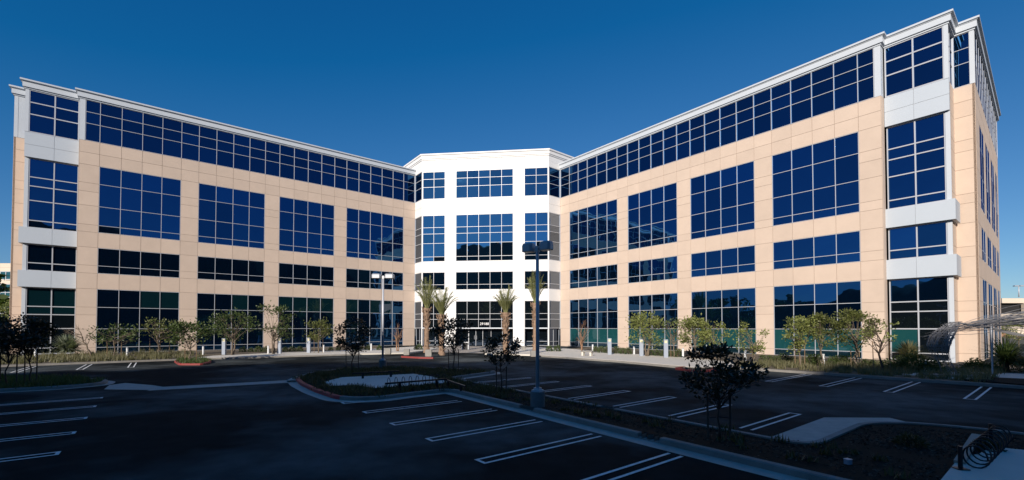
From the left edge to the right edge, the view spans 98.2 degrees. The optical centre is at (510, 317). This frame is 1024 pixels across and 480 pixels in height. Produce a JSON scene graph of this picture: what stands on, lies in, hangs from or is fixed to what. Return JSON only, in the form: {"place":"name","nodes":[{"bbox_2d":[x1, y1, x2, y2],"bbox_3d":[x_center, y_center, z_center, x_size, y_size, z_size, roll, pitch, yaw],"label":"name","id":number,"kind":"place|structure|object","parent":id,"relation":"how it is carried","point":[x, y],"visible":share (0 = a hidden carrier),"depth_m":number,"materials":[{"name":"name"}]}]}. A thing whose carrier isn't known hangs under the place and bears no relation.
{"place":"outdoors","nodes":[
{"label":"outdoors","id":0,"kind":"place"},
{"bbox_2d":[1,348,204,364],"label":"ornamental grass","id":1,"kind":"structure","parent":0,"point":[59,357],"depth_m":31.86,"materials":[{"name":"green plant"}]},
{"bbox_2d":[203,347,436,357],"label":"sidewalk","id":2,"kind":"structure","parent":0,"point":[377,352],"depth_m":39.05,"materials":[{"name":"concrete"}]},
{"bbox_2d":[204,307,260,354],"bbox_3d":[-23.058,1.075,36.572,3.824,4.037,4.102,1,-2,-44],"label":"young tree","id":3,"kind":"object","parent":2,"relation":"on","point":[222,331],"visible":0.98,"depth_m":36.51,"materials":[{"name":"green plant"}]},
{"bbox_2d":[250,300,299,353],"bbox_3d":[-20.206,0.747,38.261,3.154,4.763,3.731,1,-2,-44],"label":"young tree","id":4,"kind":"object","parent":2,"relation":"on","point":[279,331],"visible":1,"depth_m":37.99,"materials":[{"name":"green plant"}]},
{"bbox_2d":[302,317,334,352],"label":"young tree","id":5,"kind":"object","parent":2,"relation":"on","point":[320,325],"visible":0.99,"depth_m":39.69,"materials":[{"name":"green plant"}]},
{"bbox_2d":[429,346,530,352],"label":"entrance plaza","id":6,"kind":"structure","parent":0,"point":[475,349],"depth_m":48.00,"materials":[{"name":"grey concrete"}]},
{"bbox_2d":[0,338,1023,479],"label":"parking lot","id":7,"kind":"structure","parent":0,"point":[280,431],"depth_m":11.53,"materials":[{"name":"black asphalt"}]},
{"bbox_2d":[0,378,107,391],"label":"kerb","id":8,"kind":"structure","parent":7,"relation":"on","point":[104,381],"depth_m":17.17,"materials":[{"name":"concrete"}]},
{"bbox_2d":[1,354,356,366],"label":"kerb","id":9,"kind":"structure","parent":7,"relation":"on","point":[44,364],"depth_m":31.14,"materials":[{"name":"concrete"}]},
{"bbox_2d":[2,346,377,364],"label":"planting bed","id":10,"kind":"object","parent":7,"relation":"on","point":[212,352],"visible":0.27,"depth_m":40.67,"materials":[{"name":"green plant"}]},
{"bbox_2d":[44,334,90,354],"bbox_3d":[-36.936,2.177,36.981,3.772,1.887,3.669,1,-1,-28],"label":"agave","id":11,"kind":"object","parent":10,"relation":"on","point":[65,343],"visible":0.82,"depth_m":36.56,"materials":[{"name":"green plant"}]},
{"bbox_2d":[88,322,144,356],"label":"young tree","id":12,"kind":"object","parent":10,"relation":"on","point":[126,334],"visible":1,"depth_m":33.52,"materials":[{"name":"green plant"}]},
{"bbox_2d":[134,317,191,353],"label":"young tree","id":13,"kind":"object","parent":10,"relation":"on","point":[159,332],"visible":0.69,"depth_m":35.90,"materials":[{"name":"green plant"}]},
{"bbox_2d":[105,380,296,390],"bbox_3d":[-12.886,2.779,18.324,7.346,0.001,2.781,0,-1,-10],"label":"valley gutter","id":14,"kind":"object","parent":7,"relation":"on","point":[126,386],"visible":0.92,"depth_m":17.95,"materials":[{"name":"concrete"}]},
{"bbox_2d":[415,276,440,352],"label":"palm tree","id":15,"kind":"object","parent":7,"relation":"on","point":[426,312],"visible":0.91,"depth_m":40.48,"materials":[{"name":"green plant"}]},
{"bbox_2d":[423,287,458,354],"bbox_3d":[-5.623,0.165,36.748,3.297,5.824,3.304,0,-1,6],"label":"palm tree","id":16,"kind":"object","parent":7,"relation":"on","point":[441,309],"visible":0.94,"depth_m":36.53,"materials":[{"name":"green plant"}]},
{"bbox_2d":[0,363,991,479],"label":"parking lines","id":17,"kind":"object","parent":7,"relation":"on","point":[479,460],"visible":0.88,"depth_m":11.12,"materials":[{"name":"white paint"}]},
{"bbox_2d":[9,9,1001,362],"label":"office building","id":18,"kind":"structure","parent":7,"relation":"on","point":[861,175],"depth_m":41.75,"materials":[{"name":"beige concrete"}]},
{"bbox_2d":[25,287,75,353],"bbox_3d":[-40.233,0.252,38.847,3.100,5.800,0.088,1,-2,-38],"label":"window","id":19,"kind":"structure","parent":18,"relation":"in","point":[56,306],"depth_m":38.98,"materials":[{"name":"black glass"}]},
{"bbox_2d":[26,243,76,272],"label":"window","id":20,"kind":"structure","parent":18,"relation":"in","point":[39,257],"depth_m":38.92,"materials":[{"name":"black glass"}]},
{"bbox_2d":[27,158,77,231],"bbox_3d":[-40.233,-10.770,39.083,3.100,6.050,0.088,1,-2,-38],"label":"window","id":21,"kind":"structure","parent":18,"relation":"in","point":[52,186],"depth_m":39.04,"materials":[{"name":"blue glass"}]},
{"bbox_2d":[28,89,79,140],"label":"window","id":22,"kind":"structure","parent":18,"relation":"in","point":[49,114],"depth_m":39.01,"materials":[{"name":"blue glass"}]},
{"bbox_2d":[96,289,178,352],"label":"window","id":23,"kind":"structure","parent":18,"relation":"in","point":[132,307],"depth_m":41.70,"materials":[{"name":"black glass"}]},
{"bbox_2d":[97,248,179,277],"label":"window","id":24,"kind":"structure","parent":18,"relation":"in","point":[110,261],"depth_m":41.86,"materials":[{"name":"black glass"}]},
{"bbox_2d":[98,166,180,240],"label":"window","id":25,"kind":"structure","parent":18,"relation":"in","point":[130,203],"depth_m":41.97,"materials":[{"name":"blue glass"}]},
{"bbox_2d":[196,293,263,349],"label":"window","id":26,"kind":"structure","parent":18,"relation":"in","point":[207,303],"depth_m":46.46,"materials":[{"name":"black glass"}]},
{"bbox_2d":[197,256,263,282],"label":"window","id":27,"kind":"structure","parent":18,"relation":"in","point":[208,268],"depth_m":46.45,"materials":[{"name":"black glass"}]},
{"bbox_2d":[198,183,264,248],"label":"window","id":28,"kind":"structure","parent":18,"relation":"in","point":[226,216],"depth_m":46.60,"materials":[{"name":"blue glass"}]},
{"bbox_2d":[278,296,333,347],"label":"window","id":29,"kind":"structure","parent":18,"relation":"in","point":[309,307],"depth_m":50.95,"materials":[{"name":"black glass"}]},
{"bbox_2d":[278,263,333,286],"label":"window","id":30,"kind":"structure","parent":18,"relation":"in","point":[297,274],"depth_m":51.09,"materials":[{"name":"black glass"}]},
{"bbox_2d":[279,196,334,255],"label":"window","id":31,"kind":"structure","parent":18,"relation":"in","point":[304,226],"depth_m":51.19,"materials":[{"name":"blue glass"}]},
{"bbox_2d":[345,299,402,345],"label":"window","id":32,"kind":"structure","parent":18,"relation":"in","point":[370,310],"depth_m":56.25,"materials":[{"name":"glass"}]},
{"bbox_2d":[346,268,402,290],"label":"window","id":33,"kind":"structure","parent":18,"relation":"in","point":[355,278],"depth_m":55.84,"materials":[{"name":"black glass"}]},
{"bbox_2d":[346,208,403,262],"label":"window","id":34,"kind":"structure","parent":18,"relation":"in","point":[369,235],"depth_m":56.22,"materials":[{"name":"blue glass"}]},
{"bbox_2d":[415,216,421,263],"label":"window","id":35,"kind":"structure","parent":18,"relation":"in","point":[418,221],"depth_m":58.92,"materials":[{"name":"grey glass"}]},
{"bbox_2d":[422,272,444,289],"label":"window","id":36,"kind":"structure","parent":18,"relation":"in","point":[438,278],"depth_m":57.74,"materials":[{"name":"black glass"}]},
{"bbox_2d":[423,215,444,261],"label":"window","id":37,"kind":"structure","parent":18,"relation":"in","point":[433,225],"depth_m":57.89,"materials":[{"name":"blue glass"}]},
{"bbox_2d":[423,171,444,199],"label":"window","id":38,"kind":"structure","parent":18,"relation":"in","point":[433,182],"depth_m":58.05,"materials":[{"name":"blue glass"}]},
{"bbox_2d":[456,271,512,289],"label":"window","id":39,"kind":"structure","parent":18,"relation":"in","point":[492,279],"depth_m":57.02,"materials":[{"name":"black glass"}]},
{"bbox_2d":[456,213,512,260],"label":"window","id":40,"kind":"structure","parent":18,"relation":"in","point":[479,237],"depth_m":57.13,"materials":[{"name":"blue glass"}]},
{"bbox_2d":[456,169,512,197],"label":"window","id":41,"kind":"structure","parent":18,"relation":"in","point":[494,182],"depth_m":57.29,"materials":[{"name":"blue glass"}]},
{"bbox_2d":[456,301,512,327],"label":"window","id":42,"kind":"structure","parent":18,"relation":"in","point":[478,312],"depth_m":57.05,"materials":[{"name":"black glass"}]},
{"bbox_2d":[524,212,547,259],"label":"window","id":43,"kind":"structure","parent":18,"relation":"in","point":[535,223],"depth_m":56.38,"materials":[{"name":"blue glass"}]},
{"bbox_2d":[524,167,547,195],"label":"window","id":44,"kind":"structure","parent":18,"relation":"in","point":[535,179],"depth_m":56.54,"materials":[{"name":"blue glass"}]},
{"bbox_2d":[525,301,547,327],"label":"window","id":45,"kind":"structure","parent":18,"relation":"in","point":[543,307],"depth_m":56.23,"materials":[{"name":"black glass"}]},
{"bbox_2d":[549,301,559,327],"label":"window","id":46,"kind":"structure","parent":18,"relation":"in","point":[554,306],"depth_m":56.65,"materials":[{"name":"grey glass"}]},
{"bbox_2d":[549,212,559,260],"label":"window","id":47,"kind":"structure","parent":18,"relation":"in","point":[554,219],"depth_m":56.92,"materials":[{"name":"grey glass"}]},
{"bbox_2d":[549,167,559,197],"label":"window","id":48,"kind":"structure","parent":18,"relation":"in","point":[554,174],"depth_m":57.03,"materials":[{"name":"blue glass"}]},
{"bbox_2d":[569,199,617,259],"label":"window","id":49,"kind":"structure","parent":18,"relation":"in","point":[593,229],"depth_m":53.08,"materials":[{"name":"blue glass"}]},
{"bbox_2d":[570,297,617,347],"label":"window","id":50,"kind":"structure","parent":18,"relation":"in","point":[600,315],"depth_m":52.79,"materials":[{"name":"blue glass"}]},
{"bbox_2d":[570,264,617,288],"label":"window","id":51,"kind":"structure","parent":18,"relation":"in","point":[608,274],"depth_m":52.94,"materials":[{"name":"blue glass"}]},
{"bbox_2d":[628,182,676,249],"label":"window","id":52,"kind":"structure","parent":18,"relation":"in","point":[652,214],"depth_m":46.78,"materials":[{"name":"blue glass"}]},
{"bbox_2d":[628,293,677,350],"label":"window","id":53,"kind":"structure","parent":18,"relation":"in","point":[664,305],"depth_m":46.30,"materials":[{"name":"blue glass"}]},
{"bbox_2d":[628,256,677,282],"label":"window","id":54,"kind":"structure","parent":18,"relation":"in","point":[666,268],"depth_m":46.65,"materials":[{"name":"blue glass"}]},
{"bbox_2d":[690,161,754,239],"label":"window","id":55,"kind":"structure","parent":18,"relation":"in","point":[722,201],"depth_m":40.97,"materials":[{"name":"blue glass"}]},
{"bbox_2d":[691,288,755,353],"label":"window","id":56,"kind":"structure","parent":18,"relation":"in","point":[731,307],"depth_m":40.42,"materials":[{"name":"blue glass"}]},
{"bbox_2d":[691,245,755,277],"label":"window","id":57,"kind":"structure","parent":18,"relation":"in","point":[738,259],"depth_m":40.85,"materials":[{"name":"blue glass"}]},
{"bbox_2d":[772,131,859,225],"bbox_3d":[24.140,-10.850,35.360,0.073,6.050,5.964,1,-2,-38],"label":"window","id":58,"kind":"structure","parent":18,"relation":"in","point":[819,180],"depth_m":35.15,"materials":[{"name":"blue glass"}]},
{"bbox_2d":[773,230,860,269],"bbox_3d":[24.140,-5.291,35.241,0.073,2.330,5.964,1,-2,-38],"label":"window","id":59,"kind":"structure","parent":18,"relation":"in","point":[839,248],"depth_m":35.02,"materials":[{"name":"blue glass"}]},
{"bbox_2d":[773,281,861,358],"bbox_3d":[24.140,0.173,35.124,0.073,5.800,5.964,1,-2,-38],"label":"window","id":60,"kind":"structure","parent":18,"relation":"in","point":[805,300],"depth_m":35.13,"materials":[{"name":"blue glass"}]},
{"bbox_2d":[884,26,943,97],"bbox_3d":[28.402,-17.959,31.250,0.078,3.690,3.140,1,-2,-38],"label":"window","id":61,"kind":"structure","parent":18,"relation":"in","point":[917,61],"depth_m":31.20,"materials":[{"name":"blue glass"}]},
{"bbox_2d":[886,112,946,208],"bbox_3d":[28.566,-10.938,31.256,0.088,6.050,3.100,1,-2,-38],"label":"window","id":62,"kind":"structure","parent":18,"relation":"in","point":[916,149],"depth_m":31.19,"materials":[{"name":"blue glass"}]},
{"bbox_2d":[888,221,947,259],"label":"window","id":63,"kind":"structure","parent":18,"relation":"in","point":[929,239],"depth_m":31.08,"materials":[{"name":"blue glass"}]},
{"bbox_2d":[889,276,949,361],"bbox_3d":[28.566,0.085,31.020,0.088,5.800,3.100,1,-2,-38],"label":"window","id":64,"kind":"structure","parent":18,"relation":"in","point":[920,306],"depth_m":30.99,"materials":[{"name":"black glass"}]},
{"bbox_2d":[953,31,969,88],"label":"window","id":65,"kind":"structure","parent":18,"relation":"in","point":[961,67],"depth_m":30.95,"materials":[{"name":"blue glass"}]},
{"bbox_2d":[979,126,984,213],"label":"window","id":66,"kind":"structure","parent":18,"relation":"in","point":[980,133],"depth_m":32.91,"materials":[{"name":"blue glass"}]},
{"bbox_2d":[983,280,987,359],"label":"window","id":67,"kind":"structure","parent":18,"relation":"in","point":[984,282],"depth_m":32.62,"materials":[{"name":"blue glass"}]},
{"bbox_2d":[974,32,997,158],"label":"window","id":68,"kind":"structure","parent":18,"relation":"in","point":[980,78],"depth_m":35.66,"materials":[{"name":"glass"}]},
{"bbox_2d":[985,143,990,224],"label":"window","id":69,"kind":"structure","parent":18,"relation":"in","point":[986,150],"depth_m":36.12,"materials":[{"name":"blue glass"}]},
{"bbox_2d":[287,372,805,479],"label":"gutter","id":70,"kind":"object","parent":7,"relation":"on","point":[715,460],"visible":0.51,"depth_m":9.99,"materials":[{"name":"concrete"}]},
{"bbox_2d":[296,367,1023,479],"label":"kerb","id":71,"kind":"structure","parent":7,"relation":"on","point":[806,474],"depth_m":10.15,"materials":[{"name":"concrete"}]},
{"bbox_2d":[303,368,1023,479],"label":"planting bed","id":72,"kind":"object","parent":7,"relation":"on","point":[906,454],"visible":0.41,"depth_m":8.67,"materials":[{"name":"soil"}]},
{"bbox_2d":[330,316,373,370],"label":"magnolia tree","id":73,"kind":"object","parent":72,"relation":"on","point":[356,346],"visible":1,"depth_m":23.01,"materials":[{"name":"green plant"}]},
{"bbox_2d":[372,274,394,366],"bbox_3d":[-7.250,0.186,25.258,1.240,5.390,0.420,0,-1,-2],"label":"street lamp","id":74,"kind":"object","parent":72,"relation":"on","point":[382,361],"visible":0.94,"depth_m":25.19,"materials":[{"name":"metal"}]},
{"bbox_2d":[325,374,446,387],"bbox_3d":[-5.405,2.684,19.035,4.635,0.001,4.449,1,-1,-28],"label":"concrete pad","id":75,"kind":"object","parent":72,"relation":"on","point":[379,380],"visible":0.64,"depth_m":19.05,"materials":[{"name":"grey concrete"}]},
{"bbox_2d":[292,365,515,397],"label":"island grass","id":76,"kind":"structure","parent":72,"relation":"on","point":[367,390],"depth_m":18.32,"materials":[{"name":"green plant"}]},
{"bbox_2d":[430,313,473,371],"bbox_3d":[-3.008,1.243,22.987,2.362,3.087,2.330,0,-1,6],"label":"magnolia tree","id":77,"kind":"object","parent":72,"relation":"on","point":[439,331],"visible":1,"depth_m":22.79,"materials":[{"name":"green plant"}]},
{"bbox_2d":[478,333,524,391],"bbox_3d":[-0.255,1.559,15.706,1.482,2.139,1.572,-1,-2,40],"label":"magnolia tree","id":78,"kind":"object","parent":72,"relation":"on","point":[494,341],"visible":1,"depth_m":15.65,"materials":[{"name":"green plant"}]},
{"bbox_2d":[522,241,552,407],"bbox_3d":[0.797,0.204,12.972,0.960,4.830,0.416,-1,-1,34],"label":"street lamp","id":79,"kind":"object","parent":72,"relation":"on","point":[537,396],"visible":0.98,"depth_m":12.91,"materials":[{"name":"metal"}]},
{"bbox_2d":[678,341,769,438],"bbox_3d":[4.357,1.477,9.160,1.693,2.026,1.780,-1,-2,38],"label":"magnolia tree","id":80,"kind":"object","parent":72,"relation":"on","point":[730,375],"visible":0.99,"depth_m":9.06,"materials":[{"name":"green plant"}]},
{"bbox_2d":[888,431,930,448],"bbox_3d":[7.847,2.384,8.707,0.579,0.306,0.602,0,-1,6],"label":"ground shrub","id":81,"kind":"object","parent":72,"relation":"on","point":[906,438],"visible":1,"depth_m":8.63,"materials":[{"name":"green plant"}]},
{"bbox_2d":[941,448,1023,479],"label":"concrete pad","id":82,"kind":"object","parent":72,"relation":"on","point":[1008,464],"visible":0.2,"depth_m":7.08,"materials":[{"name":"grey concrete"}]},
{"bbox_2d":[951,423,1013,470],"bbox_3d":[8.413,2.242,7.857,3.054,0.401,0.426,1,-2,-36],"label":"spiral bike rack","id":83,"kind":"object","parent":82,"relation":"on","point":[989,433],"visible":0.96,"depth_m":7.50,"materials":[{"name":"black metal"}]},
{"bbox_2d":[539,355,1023,388],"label":"kerb","id":84,"kind":"structure","parent":7,"relation":"on","point":[908,379],"depth_m":21.34,"materials":[{"name":"concrete"}]},
{"bbox_2d":[773,417,904,440],"bbox_3d":[7.739,2.612,10.591,5.117,0.001,1.526,1,-1,-28],"label":"concrete apron","id":85,"kind":"object","parent":7,"relation":"on","point":[819,429],"visible":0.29,"depth_m":10.58,"materials":[{"name":"grey concrete"}]},
{"bbox_2d":[964,377,1023,384],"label":"planting bed","id":86,"kind":"object","parent":7,"relation":"on","point":[1016,381],"visible":0.5,"depth_m":18.76,"materials":[{"name":"soil"}]},
{"bbox_2d":[0,0,1023,328],"label":"sky","id":87,"kind":"structure","parent":0,"point":[395,82],"materials":[{"name":"blue"}]},
{"bbox_2d":[485,347,732,366],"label":"sidewalk","id":88,"kind":"structure","parent":0,"point":[651,359],"depth_m":33.52,"materials":[{"name":"concrete"}]},
{"bbox_2d":[492,284,517,353],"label":"palm tree","id":89,"kind":"object","parent":88,"relation":"on","point":[508,299],"visible":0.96,"depth_m":38.02,"materials":[{"name":"green plant"}]},
{"bbox_2d":[526,271,547,350],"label":"palm tree","id":90,"kind":"object","parent":88,"relation":"on","point":[532,287],"visible":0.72,"depth_m":39.63,"materials":[{"name":"green plant"}]},
{"bbox_2d":[624,310,668,355],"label":"young tree","id":91,"kind":"object","parent":88,"relation":"on","point":[639,317],"visible":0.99,"depth_m":35.15,"materials":[{"name":"green plant"}]},
{"bbox_2d":[571,347,1023,385],"bbox_3d":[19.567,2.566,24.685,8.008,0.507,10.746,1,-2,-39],"label":"ornamental grass","id":92,"kind":"structure","parent":0,"point":[848,367],"depth_m":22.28,"materials":[{"name":"green plant"}]},
{"bbox_2d":[670,312,716,358],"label":"young tree","id":93,"kind":"object","parent":92,"relation":"on","point":[688,324],"visible":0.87,"depth_m":32.38,"materials":[{"name":"green plant"}]},
{"bbox_2d":[697,319,733,359],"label":"young tree","id":94,"kind":"object","parent":92,"relation":"on","point":[710,339],"visible":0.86,"depth_m":30.81,"materials":[{"name":"green plant"}]},
{"bbox_2d":[733,321,769,359],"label":"young tree","id":95,"kind":"object","parent":92,"relation":"on","point":[755,348],"visible":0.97,"depth_m":28.87,"materials":[{"name":"green plant"}]},
{"bbox_2d":[781,315,820,366],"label":"young tree","id":96,"kind":"object","parent":92,"relation":"on","point":[801,331],"visible":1,"depth_m":25.77,"materials":[{"name":"green plant"}]},
{"bbox_2d":[803,312,850,364],"bbox_3d":[18.240,1.226,25.834,2.132,3.266,2.618,0,-1,6],"label":"young tree","id":97,"kind":"object","parent":92,"relation":"on","point":[821,318],"visible":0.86,"depth_m":25.55,"materials":[{"name":"green plant"}]},
{"bbox_2d":[830,307,886,366],"bbox_3d":[19.644,1.096,25.215,2.601,3.492,2.098,0,-1,22],"label":"young tree","id":98,"kind":"object","parent":92,"relation":"on","point":[845,316],"visible":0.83,"depth_m":24.97,"materials":[{"name":"green plant"}]},
{"bbox_2d":[853,320,898,371],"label":"young tree","id":99,"kind":"object","parent":92,"relation":"on","point":[878,340],"visible":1,"depth_m":22.47,"materials":[{"name":"green plant"}]},
{"bbox_2d":[878,349,951,372],"bbox_3d":[21.103,2.303,23.180,2.793,1.367,2.681,0,-1,6],"label":"shrub","id":100,"kind":"object","parent":92,"relation":"on","point":[903,361],"visible":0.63,"depth_m":22.85,"materials":[{"name":"green plant"}]},
{"bbox_2d":[956,357,1004,372],"bbox_3d":[24.537,2.501,23.160,1.923,0.950,1.970,0,-1,6],"label":"shrub","id":101,"kind":"object","parent":92,"relation":"on","point":[971,362],"visible":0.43,"depth_m":23.01,"materials":[{"name":"green plant"}]},
{"bbox_2d":[971,336,1023,371],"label":"sago palm","id":102,"kind":"object","parent":92,"relation":"on","point":[1006,353],"visible":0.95,"depth_m":22.97,"materials":[{"name":"green plant"}]},
{"bbox_2d":[901,372,1023,378],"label":"sidewalk","id":103,"kind":"structure","parent":0,"point":[1010,375],"depth_m":20.90,"materials":[{"name":"concrete"}]},
{"bbox_2d":[920,304,1023,376],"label":"wire sculpture","id":104,"kind":"object","parent":103,"relation":"on","point":[1000,321],"visible":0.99,"depth_m":20.72,"materials":[{"name":"metal"}]},
{"bbox_2d":[1001,298,1023,336],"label":"parking garage","id":105,"kind":"structure","parent":0,"point":[1008,302],"depth_m":118.73,"materials":[{"name":"beige concrete"}]},
{"label":"planting bed","id":106,"kind":"structure","parent":0,"visible":0},
{"bbox_2d":[162,317,218,358],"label":"young tree","id":107,"kind":"object","parent":106,"relation":"on","point":[178,328],"visible":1,"depth_m":30.32,"materials":[{"name":"green plant"}]},
{"label":"planting bed","id":108,"kind":"structure","parent":0,"visible":0},
{"bbox_2d":[0,312,53,384],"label":"magnolia tree","id":109,"kind":"object","parent":108,"relation":"on","point":[6,341],"visible":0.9,"depth_m":17.20,"materials":[{"name":"green plant"}]},
{"bbox_2d":[0,316,60,382],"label":"magnolia tree","id":110,"kind":"object","parent":108,"relation":"on","point":[38,337],"visible":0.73,"depth_m":17.98,"materials":[{"name":"green plant"}]},
{"bbox_2d":[0,372,106,388],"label":"island grass","id":111,"kind":"structure","parent":108,"relation":"on","point":[43,380],"depth_m":18.23,"materials":[{"name":"green plant"}]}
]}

